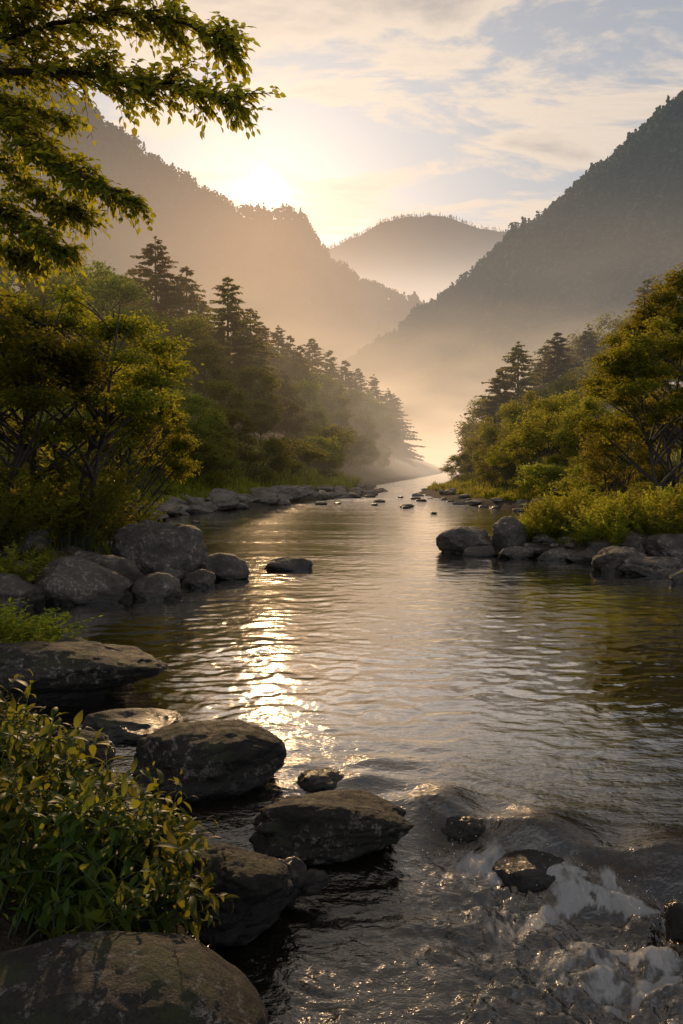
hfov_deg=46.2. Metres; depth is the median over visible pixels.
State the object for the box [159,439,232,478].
shrub
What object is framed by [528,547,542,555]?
cobble
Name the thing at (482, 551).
boulder
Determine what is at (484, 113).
sky
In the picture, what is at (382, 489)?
shore stone
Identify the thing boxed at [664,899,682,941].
boulder
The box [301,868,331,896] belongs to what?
boulder
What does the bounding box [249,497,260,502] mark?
shore stone
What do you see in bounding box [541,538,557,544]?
cobble
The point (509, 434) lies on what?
broadleaf tree
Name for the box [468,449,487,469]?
shrub
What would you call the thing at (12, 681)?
leafy shrub
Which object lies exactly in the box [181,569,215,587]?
boulder
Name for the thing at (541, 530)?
leafy shrub
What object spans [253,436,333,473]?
shrub
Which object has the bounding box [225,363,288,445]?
broadleaf tree
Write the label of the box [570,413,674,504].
shrub
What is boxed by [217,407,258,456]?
broadleaf tree
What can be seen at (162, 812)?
leafy shrub
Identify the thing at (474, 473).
shrub
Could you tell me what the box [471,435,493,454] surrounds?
shrub
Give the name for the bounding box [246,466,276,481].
shrub
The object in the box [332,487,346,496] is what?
shore stone
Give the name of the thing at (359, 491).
shore stone
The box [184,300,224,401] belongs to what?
spruce tree
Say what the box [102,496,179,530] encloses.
leafy shrub
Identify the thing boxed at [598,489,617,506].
leafy shrub
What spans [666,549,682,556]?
cobble
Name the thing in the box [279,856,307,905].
boulder
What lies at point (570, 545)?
cobble
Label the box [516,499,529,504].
shore stone
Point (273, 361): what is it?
spruce tree
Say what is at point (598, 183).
forest
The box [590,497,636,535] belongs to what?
leafy shrub
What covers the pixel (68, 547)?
boulder
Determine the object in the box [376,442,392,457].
broadleaf tree
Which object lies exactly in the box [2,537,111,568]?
grass
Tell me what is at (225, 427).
broadleaf tree
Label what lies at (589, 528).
leafy shrub
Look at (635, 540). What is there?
boulder
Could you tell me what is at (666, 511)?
leafy shrub
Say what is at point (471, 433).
broadleaf tree
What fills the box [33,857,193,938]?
leafy shrub
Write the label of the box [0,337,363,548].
grass
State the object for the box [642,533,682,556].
boulder
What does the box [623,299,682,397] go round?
broadleaf tree
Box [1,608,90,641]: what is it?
leafy shrub
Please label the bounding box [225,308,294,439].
spruce tree
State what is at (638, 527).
leafy shrub
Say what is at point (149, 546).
boulder
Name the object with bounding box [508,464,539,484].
shrub
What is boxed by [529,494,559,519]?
leafy shrub
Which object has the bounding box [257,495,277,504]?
shore stone
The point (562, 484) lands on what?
shrub
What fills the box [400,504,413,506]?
riffle stone
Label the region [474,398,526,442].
broadleaf tree
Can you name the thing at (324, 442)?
shrub
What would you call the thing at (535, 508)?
leafy shrub
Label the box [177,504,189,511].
shore stone
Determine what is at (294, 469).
shrub
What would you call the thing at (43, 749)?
leafy shrub
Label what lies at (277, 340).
spruce tree
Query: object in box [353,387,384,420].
broadleaf tree
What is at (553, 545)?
cobble
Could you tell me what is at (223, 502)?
shore stone
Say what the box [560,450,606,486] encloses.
shrub
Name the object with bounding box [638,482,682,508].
leafy shrub
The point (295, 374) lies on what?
broadleaf tree
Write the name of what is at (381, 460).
shrub
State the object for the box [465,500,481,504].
shore stone
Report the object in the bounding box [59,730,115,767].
boulder
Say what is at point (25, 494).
leafy shrub
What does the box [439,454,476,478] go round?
shrub
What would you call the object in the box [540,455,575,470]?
shrub
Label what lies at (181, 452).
shrub
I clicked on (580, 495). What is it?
leafy shrub
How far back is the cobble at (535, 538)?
17.89 m
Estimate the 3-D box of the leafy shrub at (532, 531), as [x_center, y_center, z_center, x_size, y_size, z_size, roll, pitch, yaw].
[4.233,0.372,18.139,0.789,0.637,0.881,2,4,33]
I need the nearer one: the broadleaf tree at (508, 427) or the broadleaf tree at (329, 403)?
the broadleaf tree at (508, 427)
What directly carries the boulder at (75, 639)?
on the river
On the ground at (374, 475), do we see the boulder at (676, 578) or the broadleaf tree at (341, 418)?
the broadleaf tree at (341, 418)
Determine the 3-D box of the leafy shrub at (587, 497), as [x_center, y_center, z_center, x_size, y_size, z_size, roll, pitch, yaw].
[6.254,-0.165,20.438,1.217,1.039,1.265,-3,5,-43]
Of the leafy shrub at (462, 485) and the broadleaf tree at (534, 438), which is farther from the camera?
the leafy shrub at (462, 485)
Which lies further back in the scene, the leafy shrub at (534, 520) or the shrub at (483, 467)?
the shrub at (483, 467)
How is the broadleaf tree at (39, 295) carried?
on the ground at (374, 475)
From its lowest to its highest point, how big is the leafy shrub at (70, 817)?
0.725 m
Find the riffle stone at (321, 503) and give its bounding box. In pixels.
[315,501,326,504]
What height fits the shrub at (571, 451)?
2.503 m
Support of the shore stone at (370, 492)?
on the ground at (374, 475)
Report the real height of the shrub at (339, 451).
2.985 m
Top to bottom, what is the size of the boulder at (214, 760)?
0.484 m
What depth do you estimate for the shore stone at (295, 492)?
42.96 m
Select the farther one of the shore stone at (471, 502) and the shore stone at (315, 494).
the shore stone at (315, 494)
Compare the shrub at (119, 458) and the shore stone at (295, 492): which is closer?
the shrub at (119, 458)
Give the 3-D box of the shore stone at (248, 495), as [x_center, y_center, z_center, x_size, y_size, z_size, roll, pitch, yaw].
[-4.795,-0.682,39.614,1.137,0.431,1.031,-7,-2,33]
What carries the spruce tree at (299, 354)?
on the ground at (374, 475)
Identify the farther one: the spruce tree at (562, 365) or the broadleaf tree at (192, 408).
the spruce tree at (562, 365)
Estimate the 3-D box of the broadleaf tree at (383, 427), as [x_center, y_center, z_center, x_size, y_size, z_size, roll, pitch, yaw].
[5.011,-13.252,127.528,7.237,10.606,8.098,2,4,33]
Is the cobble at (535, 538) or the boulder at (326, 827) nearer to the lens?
the boulder at (326, 827)
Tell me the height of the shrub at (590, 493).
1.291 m
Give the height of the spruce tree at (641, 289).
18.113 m
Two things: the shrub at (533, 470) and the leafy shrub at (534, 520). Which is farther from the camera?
the shrub at (533, 470)
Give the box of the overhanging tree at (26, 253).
[0,0,285,291]
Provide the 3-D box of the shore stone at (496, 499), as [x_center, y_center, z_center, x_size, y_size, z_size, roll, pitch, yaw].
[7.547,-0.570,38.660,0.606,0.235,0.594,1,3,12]
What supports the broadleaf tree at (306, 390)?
on the ground at (374, 475)
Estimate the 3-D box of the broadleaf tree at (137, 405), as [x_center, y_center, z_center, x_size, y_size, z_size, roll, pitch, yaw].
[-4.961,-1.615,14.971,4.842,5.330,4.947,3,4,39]
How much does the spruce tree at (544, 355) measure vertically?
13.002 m
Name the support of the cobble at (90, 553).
on the ground at (374, 475)
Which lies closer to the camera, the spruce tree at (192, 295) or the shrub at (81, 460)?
the shrub at (81, 460)
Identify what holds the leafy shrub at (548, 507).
on the ground at (374, 475)
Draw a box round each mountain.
[0,58,411,369]
[328,215,505,302]
[344,134,682,466]
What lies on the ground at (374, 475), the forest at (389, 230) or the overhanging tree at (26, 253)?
the overhanging tree at (26, 253)
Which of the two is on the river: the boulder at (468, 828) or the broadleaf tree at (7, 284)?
the boulder at (468, 828)
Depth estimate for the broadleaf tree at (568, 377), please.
61.43 m
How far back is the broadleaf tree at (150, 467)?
37.48 m
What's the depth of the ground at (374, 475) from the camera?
39.40 m
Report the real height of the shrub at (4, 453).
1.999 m
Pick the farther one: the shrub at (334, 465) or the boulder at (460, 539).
the shrub at (334, 465)
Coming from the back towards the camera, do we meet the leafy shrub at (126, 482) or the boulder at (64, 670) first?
the leafy shrub at (126, 482)
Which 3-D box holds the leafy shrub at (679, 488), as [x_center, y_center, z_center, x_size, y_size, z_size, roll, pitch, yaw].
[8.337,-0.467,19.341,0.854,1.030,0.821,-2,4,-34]
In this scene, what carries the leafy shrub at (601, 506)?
on the ground at (374, 475)
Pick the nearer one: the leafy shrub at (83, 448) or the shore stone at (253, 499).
the leafy shrub at (83, 448)
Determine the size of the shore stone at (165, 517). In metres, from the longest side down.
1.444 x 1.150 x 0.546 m
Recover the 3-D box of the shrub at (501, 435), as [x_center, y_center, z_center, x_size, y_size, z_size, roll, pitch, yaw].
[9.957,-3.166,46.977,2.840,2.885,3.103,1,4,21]
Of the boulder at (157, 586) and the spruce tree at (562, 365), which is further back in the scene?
the spruce tree at (562, 365)
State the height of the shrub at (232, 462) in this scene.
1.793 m
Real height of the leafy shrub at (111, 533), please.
1.527 m
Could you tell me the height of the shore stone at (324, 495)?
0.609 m
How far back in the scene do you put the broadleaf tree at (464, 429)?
74.08 m
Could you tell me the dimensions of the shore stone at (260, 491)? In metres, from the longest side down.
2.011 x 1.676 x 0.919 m
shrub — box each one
[0,438,77,470]
[0,443,153,551]
[0,446,65,487]
[0,454,91,553]
[0,474,79,559]
[0,541,51,582]
[0,596,102,642]
[0,614,51,642]
[0,670,151,859]
[0,674,36,787]
[0,694,74,778]
[0,737,60,899]
[0,770,163,945]
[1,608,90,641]
[25,436,144,526]
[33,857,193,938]
[42,747,217,885]
[51,451,106,478]
[64,477,156,550]
[66,437,158,482]
[67,811,239,940]
[91,447,136,468]
[101,472,140,487]
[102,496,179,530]
[139,425,223,481]
[150,447,203,479]
[151,451,165,473]
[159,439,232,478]
[161,480,181,494]
[185,427,244,472]
[196,450,244,477]
[196,468,234,489]
[228,435,302,477]
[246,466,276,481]
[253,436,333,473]
[269,455,306,479]
[280,423,356,468]
[293,442,346,470]
[296,420,359,453]
[299,434,343,475]
[303,451,347,471]
[318,468,338,480]
[340,427,365,469]
[359,444,380,465]
[376,458,390,467]
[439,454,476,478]
[448,467,470,479]
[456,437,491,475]
[457,480,471,487]
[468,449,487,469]
[470,471,494,483]
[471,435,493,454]
[473,458,515,486]
[475,435,501,470]
[475,464,502,477]
[479,432,536,488]
[486,434,530,478]
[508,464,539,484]
[508,471,529,485]
[514,462,568,496]
[518,516,534,541]
[519,503,558,518]
[520,516,545,541]
[522,491,567,524]
[522,494,576,511]
[522,513,546,531]
[528,514,564,536]
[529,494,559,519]
[534,468,571,497]
[534,488,592,508]
[536,514,559,536]
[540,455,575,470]
[542,513,575,537]
[548,464,634,497]
[550,496,593,534]
[559,442,606,467]
[559,482,591,510]
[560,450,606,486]
[560,501,614,548]
[565,455,642,481]
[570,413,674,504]
[577,481,617,496]
[577,485,608,506]
[588,477,642,502]
[590,488,661,532]
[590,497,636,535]
[596,490,656,531]
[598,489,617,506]
[601,509,635,546]
[606,483,682,537]
[611,499,678,538]
[620,485,649,505]
[626,450,680,495]
[626,481,659,495]
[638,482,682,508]
[646,488,682,525]
[669,487,682,520]
[672,479,682,494]
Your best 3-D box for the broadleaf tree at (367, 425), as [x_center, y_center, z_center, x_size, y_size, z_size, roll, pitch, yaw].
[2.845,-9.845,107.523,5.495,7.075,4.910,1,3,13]
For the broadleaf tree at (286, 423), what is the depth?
64.88 m
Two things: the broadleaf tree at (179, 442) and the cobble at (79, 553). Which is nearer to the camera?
the cobble at (79, 553)
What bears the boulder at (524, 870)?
on the river
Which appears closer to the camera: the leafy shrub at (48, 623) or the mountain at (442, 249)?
the leafy shrub at (48, 623)
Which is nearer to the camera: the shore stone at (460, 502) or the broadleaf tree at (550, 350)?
the shore stone at (460, 502)
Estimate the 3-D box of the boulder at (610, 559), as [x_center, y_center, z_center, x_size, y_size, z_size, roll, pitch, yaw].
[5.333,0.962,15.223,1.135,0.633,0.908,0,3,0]
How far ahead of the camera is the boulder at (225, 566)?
13.97 m
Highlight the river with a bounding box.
[0,467,682,1023]
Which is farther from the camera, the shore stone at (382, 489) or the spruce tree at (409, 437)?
the spruce tree at (409, 437)
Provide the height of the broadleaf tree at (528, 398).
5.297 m
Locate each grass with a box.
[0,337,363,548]
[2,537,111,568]
[426,426,682,545]
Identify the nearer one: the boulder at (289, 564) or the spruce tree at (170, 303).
the boulder at (289, 564)
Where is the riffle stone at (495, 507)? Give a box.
[489,505,499,508]
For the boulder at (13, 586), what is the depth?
10.98 m
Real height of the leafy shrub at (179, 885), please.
0.595 m
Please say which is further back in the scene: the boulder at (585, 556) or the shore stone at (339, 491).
the shore stone at (339, 491)
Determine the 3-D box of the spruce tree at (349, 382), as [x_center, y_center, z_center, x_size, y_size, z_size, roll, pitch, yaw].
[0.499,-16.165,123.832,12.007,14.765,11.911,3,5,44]
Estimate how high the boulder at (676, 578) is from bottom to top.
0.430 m
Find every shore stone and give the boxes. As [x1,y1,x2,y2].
[151,512,168,520]
[152,504,181,515]
[164,496,186,504]
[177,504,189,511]
[187,497,204,504]
[187,505,212,512]
[201,502,213,504]
[203,505,216,511]
[205,488,238,496]
[205,493,239,501]
[210,495,239,509]
[233,502,248,508]
[238,494,253,496]
[239,496,249,503]
[246,487,279,500]
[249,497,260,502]
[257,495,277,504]
[269,485,291,492]
[276,499,290,504]
[277,493,292,500]
[283,485,307,500]
[300,485,318,491]
[307,490,319,496]
[317,490,331,499]
[319,487,334,491]
[327,492,336,498]
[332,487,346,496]
[344,492,360,497]
[348,490,365,493]
[349,487,365,490]
[355,484,366,488]
[365,490,377,494]
[372,488,387,491]
[444,488,456,495]
[452,501,465,504]
[457,494,471,498]
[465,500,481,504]
[491,498,502,501]
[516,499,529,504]
[517,504,528,507]
[530,496,547,505]
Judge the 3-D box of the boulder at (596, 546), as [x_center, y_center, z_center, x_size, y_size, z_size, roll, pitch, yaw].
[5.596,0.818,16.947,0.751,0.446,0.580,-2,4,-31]
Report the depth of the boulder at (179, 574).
13.64 m
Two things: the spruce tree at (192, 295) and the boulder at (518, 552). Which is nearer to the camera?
the boulder at (518, 552)
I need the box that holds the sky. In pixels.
[2,0,682,247]
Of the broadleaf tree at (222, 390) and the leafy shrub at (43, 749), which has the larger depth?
the broadleaf tree at (222, 390)
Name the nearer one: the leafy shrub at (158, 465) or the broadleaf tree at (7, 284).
the leafy shrub at (158, 465)
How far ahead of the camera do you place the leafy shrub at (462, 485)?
48.63 m
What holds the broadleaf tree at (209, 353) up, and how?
on the ground at (374, 475)
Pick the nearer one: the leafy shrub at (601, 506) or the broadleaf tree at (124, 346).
the leafy shrub at (601, 506)
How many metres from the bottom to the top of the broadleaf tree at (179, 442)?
4.831 m
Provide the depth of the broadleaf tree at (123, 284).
92.22 m
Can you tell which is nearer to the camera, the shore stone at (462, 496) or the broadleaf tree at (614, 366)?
the broadleaf tree at (614, 366)
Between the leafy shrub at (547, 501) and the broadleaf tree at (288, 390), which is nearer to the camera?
the leafy shrub at (547, 501)
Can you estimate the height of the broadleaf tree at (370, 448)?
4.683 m
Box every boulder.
[0,572,46,612]
[0,641,166,702]
[0,930,268,1023]
[1,517,52,556]
[14,560,31,578]
[31,556,132,604]
[51,545,81,551]
[56,637,85,641]
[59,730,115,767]
[82,708,184,743]
[83,555,143,590]
[111,520,209,580]
[130,572,182,600]
[133,719,286,802]
[153,567,186,580]
[172,843,292,946]
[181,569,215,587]
[200,553,249,579]
[249,789,413,865]
[264,557,312,570]
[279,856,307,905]
[296,767,344,790]
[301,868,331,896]
[436,526,492,552]
[441,815,485,841]
[462,546,497,556]
[491,516,528,549]
[492,849,563,890]
[499,546,533,558]
[537,548,571,560]
[566,550,596,562]
[586,540,611,552]
[591,546,646,572]
[615,531,648,547]
[618,556,682,577]
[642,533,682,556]
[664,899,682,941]
[669,569,682,583]
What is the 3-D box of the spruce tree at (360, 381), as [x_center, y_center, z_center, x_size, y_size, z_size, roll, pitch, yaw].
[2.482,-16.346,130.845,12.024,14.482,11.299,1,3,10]
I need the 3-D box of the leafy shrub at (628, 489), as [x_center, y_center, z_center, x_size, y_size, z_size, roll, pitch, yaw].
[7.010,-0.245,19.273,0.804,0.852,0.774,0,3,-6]
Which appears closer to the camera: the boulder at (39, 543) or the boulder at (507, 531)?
the boulder at (39, 543)
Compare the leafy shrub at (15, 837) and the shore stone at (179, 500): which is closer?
the leafy shrub at (15, 837)
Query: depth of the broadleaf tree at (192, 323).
60.29 m
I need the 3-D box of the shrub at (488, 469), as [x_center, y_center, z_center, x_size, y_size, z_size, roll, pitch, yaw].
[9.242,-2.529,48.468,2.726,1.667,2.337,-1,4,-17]
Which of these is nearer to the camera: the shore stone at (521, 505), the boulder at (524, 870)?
the boulder at (524, 870)
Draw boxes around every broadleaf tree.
[0,255,57,308]
[0,278,203,546]
[0,288,117,518]
[13,276,67,338]
[14,243,94,337]
[44,255,158,341]
[56,338,120,416]
[67,365,203,526]
[69,363,160,432]
[78,308,142,364]
[87,273,139,318]
[112,323,187,379]
[135,307,220,408]
[140,387,190,468]
[146,353,194,397]
[170,388,228,438]
[172,337,239,406]
[194,404,236,443]
[198,378,255,426]
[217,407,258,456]
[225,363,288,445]
[238,398,282,440]
[251,371,308,437]
[264,400,310,439]
[267,343,289,378]
[275,359,323,435]
[290,377,330,422]
[293,406,329,436]
[311,370,350,419]
[316,389,353,428]
[326,410,359,433]
[335,389,376,429]
[342,430,360,471]
[348,413,381,440]
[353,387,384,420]
[353,433,376,469]
[355,397,396,444]
[363,442,381,458]
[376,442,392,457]
[383,402,406,440]
[453,394,498,448]
[459,419,503,453]
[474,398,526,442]
[493,427,541,479]
[495,418,533,444]
[497,390,549,463]
[503,424,541,464]
[509,390,584,477]
[515,387,558,413]
[531,387,595,443]
[532,440,558,465]
[534,339,602,388]
[537,369,607,417]
[546,393,621,463]
[556,424,602,465]
[558,356,620,419]
[562,320,628,410]
[567,314,682,498]
[582,430,624,458]
[585,310,632,350]
[594,262,682,445]
[602,389,680,481]
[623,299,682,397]
[650,412,681,444]
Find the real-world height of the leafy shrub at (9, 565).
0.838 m
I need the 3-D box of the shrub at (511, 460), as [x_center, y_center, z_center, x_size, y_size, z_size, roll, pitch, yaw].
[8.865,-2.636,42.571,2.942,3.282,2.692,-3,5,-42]
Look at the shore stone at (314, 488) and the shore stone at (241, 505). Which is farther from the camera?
the shore stone at (314, 488)
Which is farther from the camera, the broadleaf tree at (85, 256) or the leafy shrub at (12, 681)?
the broadleaf tree at (85, 256)
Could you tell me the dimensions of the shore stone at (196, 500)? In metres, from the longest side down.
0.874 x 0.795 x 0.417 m
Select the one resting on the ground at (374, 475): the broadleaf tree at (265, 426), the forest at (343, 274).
the broadleaf tree at (265, 426)
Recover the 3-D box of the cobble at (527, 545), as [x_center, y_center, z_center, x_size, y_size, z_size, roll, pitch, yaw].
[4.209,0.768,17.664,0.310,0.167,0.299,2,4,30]
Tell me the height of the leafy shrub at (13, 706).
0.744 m
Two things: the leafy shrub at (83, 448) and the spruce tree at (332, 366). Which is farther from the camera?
the spruce tree at (332, 366)
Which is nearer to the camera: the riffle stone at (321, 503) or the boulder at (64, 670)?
the boulder at (64, 670)
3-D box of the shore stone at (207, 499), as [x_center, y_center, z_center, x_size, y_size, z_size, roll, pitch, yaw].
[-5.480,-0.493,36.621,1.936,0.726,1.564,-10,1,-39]
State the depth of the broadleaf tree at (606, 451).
37.48 m
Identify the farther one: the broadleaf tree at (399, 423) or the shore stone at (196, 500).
the broadleaf tree at (399, 423)
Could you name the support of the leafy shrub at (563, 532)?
on the ground at (374, 475)
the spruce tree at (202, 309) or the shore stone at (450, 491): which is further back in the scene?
the spruce tree at (202, 309)
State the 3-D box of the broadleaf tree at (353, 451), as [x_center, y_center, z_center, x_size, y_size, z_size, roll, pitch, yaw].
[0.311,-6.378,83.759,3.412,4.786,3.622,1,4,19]
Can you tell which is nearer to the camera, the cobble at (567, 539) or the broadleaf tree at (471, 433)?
the cobble at (567, 539)
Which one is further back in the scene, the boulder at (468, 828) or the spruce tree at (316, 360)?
the spruce tree at (316, 360)
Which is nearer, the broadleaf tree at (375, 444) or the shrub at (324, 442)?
the shrub at (324, 442)
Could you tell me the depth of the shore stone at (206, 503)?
34.86 m
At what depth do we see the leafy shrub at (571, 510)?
18.18 m
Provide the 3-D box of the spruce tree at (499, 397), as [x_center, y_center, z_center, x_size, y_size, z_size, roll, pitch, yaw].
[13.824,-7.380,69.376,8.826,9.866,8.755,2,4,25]
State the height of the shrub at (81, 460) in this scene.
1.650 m
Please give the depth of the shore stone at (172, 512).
31.32 m
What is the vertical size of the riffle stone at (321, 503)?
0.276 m
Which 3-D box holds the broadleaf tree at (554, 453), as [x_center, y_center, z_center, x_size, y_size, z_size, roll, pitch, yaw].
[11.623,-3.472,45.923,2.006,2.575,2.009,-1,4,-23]
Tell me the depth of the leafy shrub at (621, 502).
17.09 m
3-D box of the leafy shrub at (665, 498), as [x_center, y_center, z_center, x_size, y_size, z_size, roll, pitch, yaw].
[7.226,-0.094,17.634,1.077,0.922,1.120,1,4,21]
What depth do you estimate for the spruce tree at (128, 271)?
86.49 m
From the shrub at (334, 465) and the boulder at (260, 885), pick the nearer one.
the boulder at (260, 885)
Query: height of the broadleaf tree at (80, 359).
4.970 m
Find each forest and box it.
[0,46,424,373]
[328,212,507,301]
[334,90,682,408]
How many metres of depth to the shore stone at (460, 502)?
40.73 m
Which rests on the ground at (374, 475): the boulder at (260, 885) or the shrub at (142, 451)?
the shrub at (142, 451)
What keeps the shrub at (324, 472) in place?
on the ground at (374, 475)
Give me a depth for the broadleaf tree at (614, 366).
18.21 m
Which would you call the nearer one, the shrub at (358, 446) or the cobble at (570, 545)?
the cobble at (570, 545)
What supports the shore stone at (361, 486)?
on the ground at (374, 475)
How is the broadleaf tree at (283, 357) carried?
on the ground at (374, 475)
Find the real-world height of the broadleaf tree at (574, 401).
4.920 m
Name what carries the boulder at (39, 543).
on the ground at (374, 475)
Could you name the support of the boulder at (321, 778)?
on the river
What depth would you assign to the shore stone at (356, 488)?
54.37 m
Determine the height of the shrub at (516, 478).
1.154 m
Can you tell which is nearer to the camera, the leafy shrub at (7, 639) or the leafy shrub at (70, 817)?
the leafy shrub at (70, 817)
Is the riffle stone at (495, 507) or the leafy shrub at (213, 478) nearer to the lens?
the riffle stone at (495, 507)
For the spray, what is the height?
0.255 m
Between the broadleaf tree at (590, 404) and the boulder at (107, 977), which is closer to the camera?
the boulder at (107, 977)
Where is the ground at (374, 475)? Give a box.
[0,341,682,951]
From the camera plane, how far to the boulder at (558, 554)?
16.76 m
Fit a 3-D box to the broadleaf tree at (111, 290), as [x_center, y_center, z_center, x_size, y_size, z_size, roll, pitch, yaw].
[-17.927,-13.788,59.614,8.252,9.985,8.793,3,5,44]
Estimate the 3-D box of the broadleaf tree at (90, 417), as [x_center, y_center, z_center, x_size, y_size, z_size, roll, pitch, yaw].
[-9.880,-4.260,35.813,4.126,5.224,3.887,1,4,20]
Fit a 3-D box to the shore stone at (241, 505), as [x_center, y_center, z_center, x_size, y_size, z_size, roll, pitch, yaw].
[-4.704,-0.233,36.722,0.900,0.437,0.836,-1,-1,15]
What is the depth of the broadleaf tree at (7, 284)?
63.44 m
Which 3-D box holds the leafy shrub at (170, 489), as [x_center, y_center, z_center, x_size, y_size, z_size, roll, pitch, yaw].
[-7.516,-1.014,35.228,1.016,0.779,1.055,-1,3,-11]
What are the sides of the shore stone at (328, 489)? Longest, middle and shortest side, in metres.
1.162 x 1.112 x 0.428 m
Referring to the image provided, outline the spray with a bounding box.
[422,822,680,918]
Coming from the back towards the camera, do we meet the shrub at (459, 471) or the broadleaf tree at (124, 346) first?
the shrub at (459, 471)
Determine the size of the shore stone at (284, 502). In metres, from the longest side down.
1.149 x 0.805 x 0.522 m
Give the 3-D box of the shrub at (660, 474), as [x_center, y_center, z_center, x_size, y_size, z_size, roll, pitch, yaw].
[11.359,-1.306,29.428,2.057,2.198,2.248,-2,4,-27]
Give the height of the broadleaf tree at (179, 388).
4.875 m
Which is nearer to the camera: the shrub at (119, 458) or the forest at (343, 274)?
the shrub at (119, 458)
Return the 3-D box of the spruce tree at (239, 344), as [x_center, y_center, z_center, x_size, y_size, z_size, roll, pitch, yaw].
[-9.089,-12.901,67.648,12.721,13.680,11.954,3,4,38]
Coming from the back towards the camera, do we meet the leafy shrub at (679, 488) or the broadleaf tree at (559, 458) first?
the broadleaf tree at (559, 458)
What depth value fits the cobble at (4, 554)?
12.90 m
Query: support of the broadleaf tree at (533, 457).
on the ground at (374, 475)
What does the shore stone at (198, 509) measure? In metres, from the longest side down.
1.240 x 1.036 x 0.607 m
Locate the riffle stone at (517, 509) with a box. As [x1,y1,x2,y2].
[512,508,525,511]
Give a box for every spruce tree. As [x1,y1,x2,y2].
[112,268,153,342]
[117,236,203,386]
[168,266,226,361]
[180,277,300,431]
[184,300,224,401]
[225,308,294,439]
[253,323,284,376]
[267,325,328,411]
[272,345,327,439]
[280,336,304,364]
[301,338,356,425]
[318,350,348,421]
[335,360,382,442]
[350,368,392,451]
[365,374,400,457]
[382,388,411,458]
[385,393,425,465]
[447,370,520,468]
[461,341,550,452]
[526,345,558,390]
[528,332,603,413]
[563,325,619,416]
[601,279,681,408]
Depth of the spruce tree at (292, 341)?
102.68 m
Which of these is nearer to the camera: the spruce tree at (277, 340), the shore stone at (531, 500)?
the shore stone at (531, 500)
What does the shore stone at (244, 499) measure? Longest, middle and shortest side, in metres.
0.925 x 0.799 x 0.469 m
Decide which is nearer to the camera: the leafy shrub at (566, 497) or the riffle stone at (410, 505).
the leafy shrub at (566, 497)
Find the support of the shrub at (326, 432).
on the ground at (374, 475)
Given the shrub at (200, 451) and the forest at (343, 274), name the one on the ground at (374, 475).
the shrub at (200, 451)
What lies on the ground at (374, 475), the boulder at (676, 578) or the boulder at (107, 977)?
the boulder at (107, 977)
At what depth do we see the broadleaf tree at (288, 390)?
73.17 m
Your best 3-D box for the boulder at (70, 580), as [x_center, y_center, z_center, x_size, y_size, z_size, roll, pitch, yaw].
[-3.905,1.104,11.900,1.528,0.874,1.075,0,3,0]
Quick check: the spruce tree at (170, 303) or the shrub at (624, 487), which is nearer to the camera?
the shrub at (624, 487)
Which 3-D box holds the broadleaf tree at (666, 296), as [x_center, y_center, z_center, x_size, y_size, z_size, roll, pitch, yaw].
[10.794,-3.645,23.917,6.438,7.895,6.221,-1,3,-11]
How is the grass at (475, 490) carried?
on the ground at (374, 475)
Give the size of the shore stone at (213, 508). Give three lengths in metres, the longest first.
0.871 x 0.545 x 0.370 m
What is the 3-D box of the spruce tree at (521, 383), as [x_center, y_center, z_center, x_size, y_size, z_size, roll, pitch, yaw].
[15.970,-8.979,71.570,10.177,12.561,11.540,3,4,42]
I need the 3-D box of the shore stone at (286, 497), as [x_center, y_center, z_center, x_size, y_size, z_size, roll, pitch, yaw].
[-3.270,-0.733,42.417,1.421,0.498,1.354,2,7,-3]
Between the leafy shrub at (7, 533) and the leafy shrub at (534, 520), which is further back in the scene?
the leafy shrub at (534, 520)
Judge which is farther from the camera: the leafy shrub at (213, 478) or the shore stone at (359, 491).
the shore stone at (359, 491)
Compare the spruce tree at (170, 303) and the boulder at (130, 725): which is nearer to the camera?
the boulder at (130, 725)
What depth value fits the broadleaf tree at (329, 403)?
94.66 m
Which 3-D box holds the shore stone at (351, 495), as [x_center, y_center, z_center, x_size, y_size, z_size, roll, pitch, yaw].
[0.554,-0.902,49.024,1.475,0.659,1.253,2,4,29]
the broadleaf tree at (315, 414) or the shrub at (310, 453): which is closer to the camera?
the shrub at (310, 453)
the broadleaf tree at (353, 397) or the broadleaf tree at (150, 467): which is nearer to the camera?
the broadleaf tree at (150, 467)
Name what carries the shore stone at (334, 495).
on the ground at (374, 475)
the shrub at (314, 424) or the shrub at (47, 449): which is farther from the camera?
the shrub at (314, 424)
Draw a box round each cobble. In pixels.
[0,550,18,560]
[63,551,97,556]
[66,549,88,556]
[524,543,538,547]
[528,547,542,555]
[532,534,552,542]
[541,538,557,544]
[549,543,558,547]
[560,537,574,542]
[564,543,576,548]
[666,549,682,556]
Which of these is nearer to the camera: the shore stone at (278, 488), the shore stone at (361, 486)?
the shore stone at (278, 488)
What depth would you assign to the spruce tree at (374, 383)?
138.88 m
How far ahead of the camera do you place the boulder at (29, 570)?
12.32 m
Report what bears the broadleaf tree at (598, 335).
on the ground at (374, 475)
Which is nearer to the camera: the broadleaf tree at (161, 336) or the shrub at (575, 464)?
the shrub at (575, 464)
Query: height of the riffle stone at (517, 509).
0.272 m

